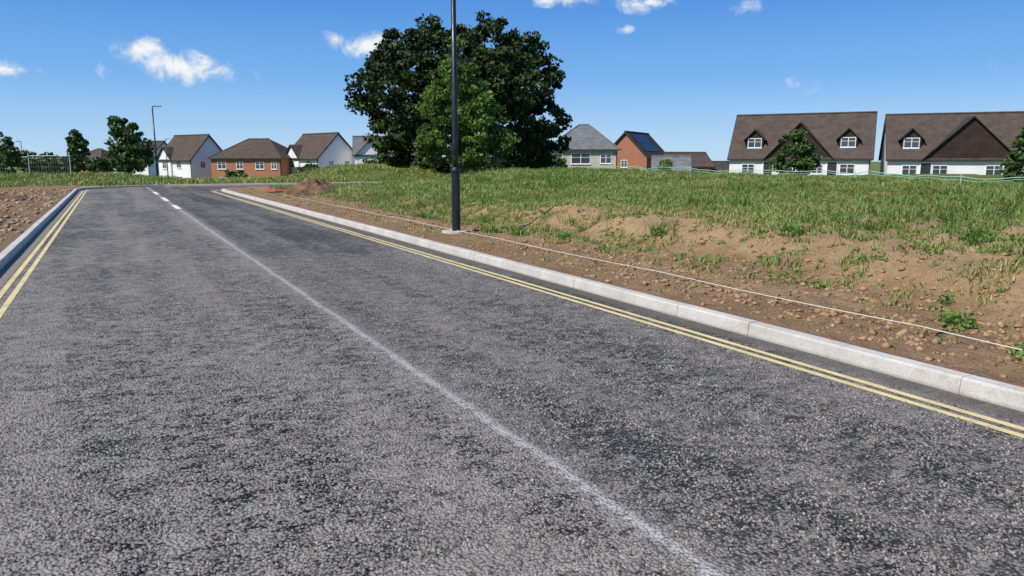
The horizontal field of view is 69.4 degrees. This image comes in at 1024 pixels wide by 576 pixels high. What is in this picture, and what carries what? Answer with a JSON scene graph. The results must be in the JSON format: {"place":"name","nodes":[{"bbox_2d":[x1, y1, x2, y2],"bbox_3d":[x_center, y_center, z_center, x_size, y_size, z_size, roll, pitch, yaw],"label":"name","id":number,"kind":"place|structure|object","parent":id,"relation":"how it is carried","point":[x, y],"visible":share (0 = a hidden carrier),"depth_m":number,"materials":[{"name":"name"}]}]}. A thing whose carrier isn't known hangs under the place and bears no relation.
{"place":"outdoors","nodes":[
{"label":"outdoors","id":0,"kind":"place"},
{"bbox_2d":[290,161,349,166],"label":"window glass","id":1,"kind":"object","parent":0,"point":[292,165],"visible":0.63,"depth_m":113.63,"materials":[{"name":"glass"}]},
{"bbox_2d":[0,185,1023,575],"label":"road","id":2,"kind":"structure","parent":0,"point":[102,231],"depth_m":4.21,"materials":[{"name":"grey asphalt"}]},
{"bbox_2d":[0,185,247,317],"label":"double yellow line","id":3,"kind":"object","parent":2,"relation":"on","point":[7,303],"visible":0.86,"depth_m":10.88,"materials":[{"name":"paint"}]},
{"bbox_2d":[153,192,180,208],"bbox_3d":[-13.844,-3.559,29.395,0.161,0.001,14.400,-5,11,-28],"label":"line marking","id":4,"kind":"object","parent":2,"relation":"on","point":[174,206],"visible":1,"depth_m":24.83,"materials":[{"name":"white paint"}]},
{"bbox_2d":[0,249,1023,575],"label":"asphalt chippings","id":5,"kind":"object","parent":2,"relation":"on","point":[550,449],"visible":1,"depth_m":4.00,"materials":[{"name":"stone"}]},
{"bbox_2d":[211,190,1023,437],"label":"double yellow line","id":6,"kind":"object","parent":2,"relation":"on","point":[886,394],"visible":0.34,"depth_m":5.81,"materials":[{"name":"paint"}]},
{"bbox_2d":[0,162,1023,386],"bbox_3d":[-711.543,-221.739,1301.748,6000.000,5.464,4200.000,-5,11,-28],"label":"ground","id":7,"kind":"structure","parent":0,"point":[636,226],"depth_m":9.19,"materials":[{"name":"soil"}]},
{"bbox_2d":[0,131,6,163],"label":"young tree","id":8,"kind":"object","parent":7,"relation":"on","point":[1,135],"visible":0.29,"depth_m":68.98,"materials":[{"name":"green plant"}]},
{"bbox_2d":[0,136,24,172],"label":"young tree","id":9,"kind":"object","parent":7,"relation":"on","point":[11,154],"visible":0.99,"depth_m":60.80,"materials":[{"name":"green plant"}]},
{"bbox_2d":[0,193,33,200],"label":"soil heap","id":10,"kind":"object","parent":7,"relation":"on","point":[10,197],"visible":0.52,"depth_m":26.22,"materials":[{"name":"brown soil"}]},
{"bbox_2d":[0,150,37,173],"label":"hedge","id":11,"kind":"object","parent":7,"relation":"on","point":[24,155],"visible":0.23,"depth_m":72.55,"materials":[{"name":"green plant"}]},
{"bbox_2d":[0,152,70,172],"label":"fence panels","id":12,"kind":"object","parent":7,"relation":"on","point":[38,162],"visible":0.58,"depth_m":61.17,"materials":[{"name":"metal"}]},
{"bbox_2d":[0,189,71,241],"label":"rubble","id":13,"kind":"object","parent":7,"relation":"on","point":[29,221],"visible":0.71,"depth_m":22.28,"materials":[{"name":"stone"}]},
{"bbox_2d":[65,129,90,168],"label":"columnar tree","id":14,"kind":"object","parent":7,"relation":"on","point":[76,142],"visible":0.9,"depth_m":117.34,"materials":[{"name":"green plant"}]},
{"bbox_2d":[21,152,147,173],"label":"hedge","id":15,"kind":"object","parent":7,"relation":"on","point":[97,164],"visible":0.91,"depth_m":71.52,"materials":[{"name":"green plant"}]},
{"bbox_2d":[103,115,154,173],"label":"young tree","id":16,"kind":"object","parent":7,"relation":"on","point":[124,134],"visible":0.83,"depth_m":73.00,"materials":[{"name":"green plant"}]},
{"bbox_2d":[111,143,166,175],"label":"walls","id":17,"kind":"structure","parent":7,"relation":"on","point":[152,169],"depth_m":136.48,"materials":[{"name":"white paint"}]},
{"bbox_2d":[105,142,166,158],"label":"roof","id":18,"kind":"structure","parent":17,"relation":"on","point":[158,144],"depth_m":137.75,"materials":[{"name":"tile"}]},
{"bbox_2d":[152,106,161,175],"bbox_3d":[-26.024,-10.599,54.491,0.753,5.540,0.220,0,10,0],"label":"street lamp","id":19,"kind":"object","parent":7,"relation":"on","point":[157,169],"visible":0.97,"depth_m":54.45,"materials":[{"name":"black metal"}]},
{"bbox_2d":[165,140,168,175],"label":"street lamp","id":20,"kind":"object","parent":7,"relation":"on","point":[166,158],"visible":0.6,"depth_m":98.46,"materials":[{"name":"grey metal"}]},
{"bbox_2d":[0,182,376,270],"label":"kerb","id":21,"kind":"structure","parent":7,"relation":"on","point":[8,254],"depth_m":17.60,"materials":[{"name":"concrete"}]},
{"bbox_2d":[158,137,220,178],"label":"walls","id":22,"kind":"structure","parent":7,"relation":"on","point":[208,148],"depth_m":120.35,"materials":[{"name":"white paint"}]},
{"bbox_2d":[162,161,205,176],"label":"window frames","id":23,"kind":"structure","parent":22,"relation":"attached to","point":[180,168],"depth_m":120.44,"materials":[{"name":"white plastic"}]},
{"bbox_2d":[162,162,204,178],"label":"window glass","id":24,"kind":"object","parent":23,"relation":"in","point":[202,165],"visible":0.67,"depth_m":120.16,"materials":[{"name":"grey glass"}]},
{"bbox_2d":[155,135,221,177],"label":"gutter and fascia","id":25,"kind":"object","parent":22,"relation":"attached to","point":[193,155],"visible":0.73,"depth_m":119.52,"materials":[{"name":"plastic"}]},
{"bbox_2d":[157,135,221,160],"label":"roof","id":26,"kind":"structure","parent":22,"relation":"on","point":[186,148],"depth_m":121.11,"materials":[{"name":"brown tile"}]},
{"bbox_2d":[157,147,173,159],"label":"dormer roofs","id":27,"kind":"structure","parent":26,"relation":"on","point":[169,152],"depth_m":121.90,"materials":[{"name":"brown tile"}]},
{"bbox_2d":[174,134,209,135],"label":"ridge tiles","id":28,"kind":"object","parent":26,"relation":"attached to","point":[192,135],"visible":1,"depth_m":122.56,"materials":[{"name":"tile"}]},
{"bbox_2d":[224,169,247,177],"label":"shrub","id":29,"kind":"object","parent":7,"relation":"on","point":[233,173],"visible":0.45,"depth_m":85.62,"materials":[{"name":"green plant"}]},
{"bbox_2d":[0,162,477,186],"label":"grass","id":30,"kind":"structure","parent":7,"relation":"on","point":[141,179],"depth_m":48.28,"materials":[{"name":"green plant"}]},
{"bbox_2d":[211,158,290,177],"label":"walls","id":31,"kind":"structure","parent":7,"relation":"on","point":[249,167],"depth_m":114.16,"materials":[{"name":"orange brick"}]},
{"bbox_2d":[207,158,280,174],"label":"gutter and fascia","id":32,"kind":"object","parent":31,"relation":"attached to","point":[250,158],"visible":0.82,"depth_m":113.34,"materials":[{"name":"plastic"}]},
{"bbox_2d":[217,162,276,177],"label":"window frames","id":33,"kind":"structure","parent":31,"relation":"attached to","point":[243,167],"depth_m":114.13,"materials":[{"name":"white plastic"}]},
{"bbox_2d":[218,162,275,168],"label":"window glass","id":34,"kind":"object","parent":33,"relation":"in","point":[223,166],"visible":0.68,"depth_m":114.23,"materials":[{"name":"glass"}]},
{"bbox_2d":[210,139,290,157],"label":"roof","id":35,"kind":"structure","parent":31,"relation":"on","point":[256,148],"depth_m":115.29,"materials":[{"name":"brown tile"}]},
{"bbox_2d":[208,138,281,158],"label":"ridge tiles","id":36,"kind":"object","parent":35,"relation":"attached to","point":[247,139],"visible":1,"depth_m":116.38,"materials":[{"name":"brown tile"}]},
{"bbox_2d":[263,190,284,191],"bbox_3d":[-10.090,-4.283,32.583,0.960,0.050,1.400,9,13,41],"label":"red barrier","id":37,"kind":"object","parent":7,"relation":"on","point":[273,190],"visible":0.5,"depth_m":32.32,"materials":[{"name":"plastic"}]},
{"bbox_2d":[294,163,318,173],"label":"shrub","id":38,"kind":"object","parent":7,"relation":"on","point":[311,166],"visible":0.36,"depth_m":88.77,"materials":[{"name":"green plant"}]},
{"bbox_2d":[281,177,336,195],"bbox_3d":[-8.280,-4.136,30.497,2.500,0.854,2.000,-3,10,-19],"label":"soil heap","id":39,"kind":"object","parent":7,"relation":"on","point":[306,186],"visible":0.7,"depth_m":29.92,"materials":[{"name":"brown soil"}]},
{"bbox_2d":[287,135,354,173],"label":"walls","id":40,"kind":"structure","parent":7,"relation":"on","point":[338,150],"depth_m":112.75,"materials":[{"name":"white paint"}]},
{"bbox_2d":[290,133,351,158],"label":"roof","id":41,"kind":"structure","parent":40,"relation":"on","point":[314,146],"depth_m":113.59,"materials":[{"name":"brown tile"}]},
{"bbox_2d":[286,144,302,158],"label":"dormer roofs","id":42,"kind":"structure","parent":41,"relation":"on","point":[296,149],"depth_m":114.82,"materials":[{"name":"brown tile"}]},
{"bbox_2d":[302,132,338,134],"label":"ridge tiles","id":43,"kind":"object","parent":41,"relation":"attached to","point":[320,133],"visible":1,"depth_m":115.12,"materials":[{"name":"tile"}]},
{"bbox_2d":[290,133,351,165],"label":"gutter and fascia","id":44,"kind":"object","parent":40,"relation":"attached to","point":[324,149],"visible":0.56,"depth_m":111.61,"materials":[{"name":"plastic"}]},
{"bbox_2d":[318,179,338,187],"bbox_3d":[-8.246,-4.389,32.316,2.200,0.713,1.800,2,10,11],"label":"soil heap","id":45,"kind":"object","parent":7,"relation":"on","point":[325,182],"visible":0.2,"depth_m":32.06,"materials":[{"name":"brown soil"}]},
{"bbox_2d":[354,142,415,164],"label":"walls","id":46,"kind":"structure","parent":7,"relation":"on","point":[366,149],"depth_m":110.25,"materials":[{"name":"white paint"}]},
{"bbox_2d":[352,138,415,156],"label":"gutter and fascia","id":47,"kind":"object","parent":46,"relation":"attached to","point":[361,155],"visible":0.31,"depth_m":110.14,"materials":[{"name":"plastic"}]},
{"bbox_2d":[352,137,416,155],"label":"roof","id":48,"kind":"structure","parent":46,"relation":"on","point":[359,143],"depth_m":111.97,"materials":[{"name":"tile"}]},
{"bbox_2d":[362,153,503,168],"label":"hedge","id":49,"kind":"object","parent":7,"relation":"on","point":[373,160],"visible":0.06,"depth_m":73.37,"materials":[{"name":"green plant"}]},
{"bbox_2d":[442,0,467,233],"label":"street lamp","id":50,"kind":"object","parent":7,"relation":"on","point":[455,181],"visible":0.92,"depth_m":14.14,"materials":[{"name":"black metal"}]},
{"bbox_2d":[453,184,457,209],"bbox_3d":[-1.090,-1.757,14.283,0.090,0.500,0.026,0,10,0],"label":"service door","id":51,"kind":"structure","parent":50,"relation":"in","point":[455,186],"depth_m":14.27,"materials":[{"name":"black paint"}]},
{"bbox_2d":[343,10,572,171],"bbox_3d":[-4.135,-15.371,58.791,18.215,12.598,17.474,0,10,0],"label":"oak tree","id":52,"kind":"object","parent":7,"relation":"on","point":[392,62],"visible":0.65,"depth_m":55.99,"materials":[{"name":"green plant"}]},
{"bbox_2d":[413,36,521,174],"bbox_3d":[-2.822,-10.610,45.611,6.838,9.483,4.948,0,10,0],"label":"maple tree","id":53,"kind":"object","parent":7,"relation":"on","point":[474,133],"visible":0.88,"depth_m":45.27,"materials":[{"name":"green plant"}]},
{"bbox_2d":[267,166,761,209],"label":"grass","id":54,"kind":"structure","parent":7,"relation":"on","point":[503,171],"depth_m":28.18,"materials":[{"name":"green plant"}]},
{"bbox_2d":[491,153,567,169],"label":"hedge","id":55,"kind":"object","parent":7,"relation":"on","point":[508,164],"visible":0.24,"depth_m":70.23,"materials":[{"name":"green plant"}]},
{"bbox_2d":[551,151,616,169],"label":"walls","id":56,"kind":"structure","parent":7,"relation":"on","point":[594,159],"depth_m":91.81,"materials":[{"name":"white paint"}]},
{"bbox_2d":[556,153,611,164],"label":"window frames","id":57,"kind":"structure","parent":56,"relation":"attached to","point":[580,157],"depth_m":91.92,"materials":[{"name":"white plastic"}]},
{"bbox_2d":[552,154,610,162],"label":"window glass","id":58,"kind":"object","parent":57,"relation":"in","point":[583,160],"visible":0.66,"depth_m":91.89,"materials":[{"name":"grey glass"}]},
{"bbox_2d":[555,125,617,148],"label":"roof","id":59,"kind":"structure","parent":56,"relation":"on","point":[585,136],"depth_m":92.69,"materials":[{"name":"grey tile"}]},
{"bbox_2d":[554,124,620,149],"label":"ridge tiles","id":60,"kind":"object","parent":59,"relation":"attached to","point":[595,130],"visible":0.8,"depth_m":93.63,"materials":[{"name":"grey tile"}]},
{"bbox_2d":[553,149,619,167],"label":"gutter and fascia","id":61,"kind":"object","parent":56,"relation":"attached to","point":[596,150],"visible":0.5,"depth_m":91.25,"materials":[{"name":"grey plastic"}]},
{"bbox_2d":[221,186,1023,411],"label":"kerb","id":62,"kind":"structure","parent":7,"relation":"on","point":[1007,395],"depth_m":6.32,"materials":[{"name":"concrete"}]},
{"bbox_2d":[232,187,1016,334],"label":"grass","id":63,"kind":"structure","parent":7,"relation":"on","point":[570,256],"depth_m":12.34,"materials":[{"name":"green plant"}]},
{"bbox_2d":[615,134,650,169],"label":"walls","id":64,"kind":"structure","parent":7,"relation":"on","point":[631,153],"depth_m":107.41,"materials":[{"name":"orange brick"}]},
{"bbox_2d":[614,132,656,158],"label":"gutter and fascia","id":65,"kind":"object","parent":64,"relation":"attached to","point":[633,142],"visible":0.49,"depth_m":106.70,"materials":[{"name":"plastic"}]},
{"bbox_2d":[615,132,664,157],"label":"roof","id":66,"kind":"structure","parent":64,"relation":"on","point":[660,151],"depth_m":110.70,"materials":[{"name":"tile"}]},
{"bbox_2d":[624,131,648,133],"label":"ridge tiles","id":67,"kind":"object","parent":66,"relation":"attached to","point":[636,132],"visible":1,"depth_m":111.10,"materials":[{"name":"grey tile"}]},
{"bbox_2d":[632,134,657,150],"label":"solar panels","id":68,"kind":"object","parent":66,"relation":"attached to","point":[647,144],"visible":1,"depth_m":110.30,"materials":[{"name":"blue glass"}]},
{"bbox_2d":[250,192,1022,341],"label":"weeds","id":69,"kind":"object","parent":7,"relation":"on","point":[934,263],"visible":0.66,"depth_m":9.25,"materials":[{"name":"green plant"}]},
{"bbox_2d":[280,193,1021,349],"bbox_3d":[-2.453,-1.508,16.956,0.119,0.201,29.822,-5,11,-27],"label":"string line","id":70,"kind":"object","parent":7,"relation":"on","point":[922,326],"visible":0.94,"depth_m":7.44,"materials":[{"name":"white fabric"}]},
{"bbox_2d":[291,197,1023,380],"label":"soil clods","id":71,"kind":"object","parent":7,"relation":"on","point":[872,331],"visible":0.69,"depth_m":7.87,"materials":[{"name":"brown soil"}]},
{"bbox_2d":[657,159,673,170],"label":"shrub","id":72,"kind":"object","parent":7,"relation":"on","point":[668,162],"visible":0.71,"depth_m":69.02,"materials":[{"name":"green plant"}]},
{"bbox_2d":[650,155,691,171],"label":"garage","id":73,"kind":"structure","parent":7,"relation":"on","point":[680,161],"depth_m":89.74,"materials":[{"name":"grey"}]},
{"bbox_2d":[323,165,1023,321],"bbox_3d":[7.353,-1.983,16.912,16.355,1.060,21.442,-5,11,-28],"label":"grass","id":74,"kind":"structure","parent":7,"relation":"on","point":[578,199],"depth_m":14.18,"materials":[{"name":"green plant"}]},
{"bbox_2d":[662,152,714,171],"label":"garage","id":75,"kind":"structure","parent":7,"relation":"on","point":[700,161],"depth_m":98.42,"materials":[{"name":"tile"}]},
{"bbox_2d":[406,210,1023,360],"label":"weeds","id":76,"kind":"object","parent":7,"relation":"on","point":[970,321],"visible":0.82,"depth_m":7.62,"materials":[{"name":"green plant"}]},
{"bbox_2d":[712,161,729,172],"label":"garage","id":77,"kind":"structure","parent":7,"relation":"on","point":[721,166],"depth_m":100.57,"materials":[{"name":"red brick"}]},
{"bbox_2d":[767,128,822,175],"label":"young tree","id":78,"kind":"object","parent":7,"relation":"on","point":[804,161],"visible":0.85,"depth_m":74.23,"materials":[{"name":"green plant"}]},
{"bbox_2d":[729,161,870,175],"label":"walls","id":79,"kind":"structure","parent":7,"relation":"on","point":[861,166],"depth_m":86.20,"materials":[{"name":"white paint"}]},
{"bbox_2d":[741,137,855,174],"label":"window frames","id":80,"kind":"structure","parent":79,"relation":"attached to","point":[811,172],"depth_m":86.00,"materials":[{"name":"white plastic"}]},
{"bbox_2d":[763,162,771,174],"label":"door","id":81,"kind":"structure","parent":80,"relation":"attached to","point":[765,165],"depth_m":88.87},
{"bbox_2d":[742,138,854,173],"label":"window glass","id":82,"kind":"object","parent":80,"relation":"in","point":[849,168],"visible":0.66,"depth_m":85.74,"materials":[{"name":"grey glass"}]},
{"bbox_2d":[767,124,830,157],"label":"hung tile gable","id":83,"kind":"structure","parent":79,"relation":"attached to","point":[820,150],"depth_m":86.24,"materials":[{"name":"brown tile"}]},
{"bbox_2d":[727,113,876,159],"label":"roof","id":84,"kind":"structure","parent":79,"relation":"on","point":[827,130],"depth_m":89.11,"materials":[{"name":"brown tile"}]},
{"bbox_2d":[743,122,860,159],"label":"dormer roofs","id":85,"kind":"structure","parent":84,"relation":"on","point":[765,139],"depth_m":86.87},
{"bbox_2d":[737,111,876,115],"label":"ridge tiles","id":86,"kind":"object","parent":84,"relation":"attached to","point":[808,113],"visible":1,"depth_m":90.58,"materials":[{"name":"brown tile"}]},
{"bbox_2d":[727,112,877,174],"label":"gutter and fascia","id":87,"kind":"object","parent":79,"relation":"attached to","point":[869,160],"visible":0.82,"depth_m":85.70,"materials":[{"name":"plastic"}]},
{"bbox_2d":[827,162,836,174],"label":"door","id":88,"kind":"structure","parent":79,"relation":"part of","point":[831,166],"depth_m":85.75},
{"bbox_2d":[597,165,1023,181],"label":"green fence","id":89,"kind":"object","parent":7,"relation":"on","point":[855,173],"visible":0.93,"depth_m":23.81,"materials":[{"name":"plastic"}]},
{"bbox_2d":[880,137,1023,174],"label":"walls","id":90,"kind":"structure","parent":7,"relation":"on","point":[957,167],"depth_m":81.03,"materials":[{"name":"white paint"}]},
{"bbox_2d":[878,115,1013,160],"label":"gutter and fascia","id":91,"kind":"object","parent":90,"relation":"attached to","point":[924,160],"visible":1,"depth_m":81.89,"materials":[{"name":"black plastic"}]},
{"bbox_2d":[878,113,1023,160],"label":"roof","id":92,"kind":"structure","parent":90,"relation":"on","point":[935,130],"depth_m":83.13,"materials":[{"name":"brown tile"}]},
{"bbox_2d":[886,111,1023,114],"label":"ridge tiles","id":93,"kind":"object","parent":92,"relation":"attached to","point":[957,113],"visible":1,"depth_m":84.07,"materials":[{"name":"tile"}]},
{"bbox_2d":[898,116,1017,159],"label":"dormer roofs","id":94,"kind":"structure","parent":92,"relation":"on","point":[962,124],"depth_m":80.49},
{"bbox_2d":[901,138,1013,174],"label":"window frames","id":95,"kind":"structure","parent":90,"relation":"attached to","point":[911,147],"depth_m":81.98,"materials":[{"name":"white plastic"}]},
{"bbox_2d":[920,164,930,173],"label":"door","id":96,"kind":"structure","parent":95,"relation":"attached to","point":[925,169],"depth_m":81.87,"materials":[{"name":"grey wood"}]},
{"bbox_2d":[902,138,1001,174],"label":"window glass","id":97,"kind":"object","parent":95,"relation":"in","point":[936,169],"visible":0.8,"depth_m":82.21,"materials":[{"name":"grey glass"}]},
{"bbox_2d":[926,118,1009,157],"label":"hung tile gable","id":98,"kind":"structure","parent":90,"relation":"attached to","point":[973,138],"depth_m":79.68,"materials":[{"name":"brown tile"}]},
{"bbox_2d":[998,127,1023,183],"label":"young tree","id":99,"kind":"object","parent":7,"relation":"on","point":[1010,168],"visible":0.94,"depth_m":60.93,"materials":[{"name":"green plant"}]},
{"bbox_2d":[0,0,1023,161],"label":"sky","id":100,"kind":"structure","parent":0,"point":[680,73],"materials":[{"name":"blue"}]},
{"bbox_2d":[621,161,626,166],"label":"window glass","id":101,"kind":"object","parent":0,"point":[623,163],"visible":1,"depth_m":108.04,"materials":[{"name":"grey glass"}]},
{"bbox_2d":[746,129,857,147],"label":"dormer walls","id":102,"kind":"structure","parent":0,"point":[847,133],"depth_m":85.91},
{"bbox_2d":[901,129,1020,147],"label":"dormer walls","id":103,"kind":"structure","parent":0,"point":[912,133],"depth_m":82.73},
{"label":"walls","id":104,"kind":"object","parent":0,"visible":0},
{"bbox_2d":[86,149,107,158],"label":"roof","id":105,"kind":"structure","parent":104,"relation":"on","point":[96,153],"depth_m":147.88,"materials":[{"name":"brown tile"}]}
]}

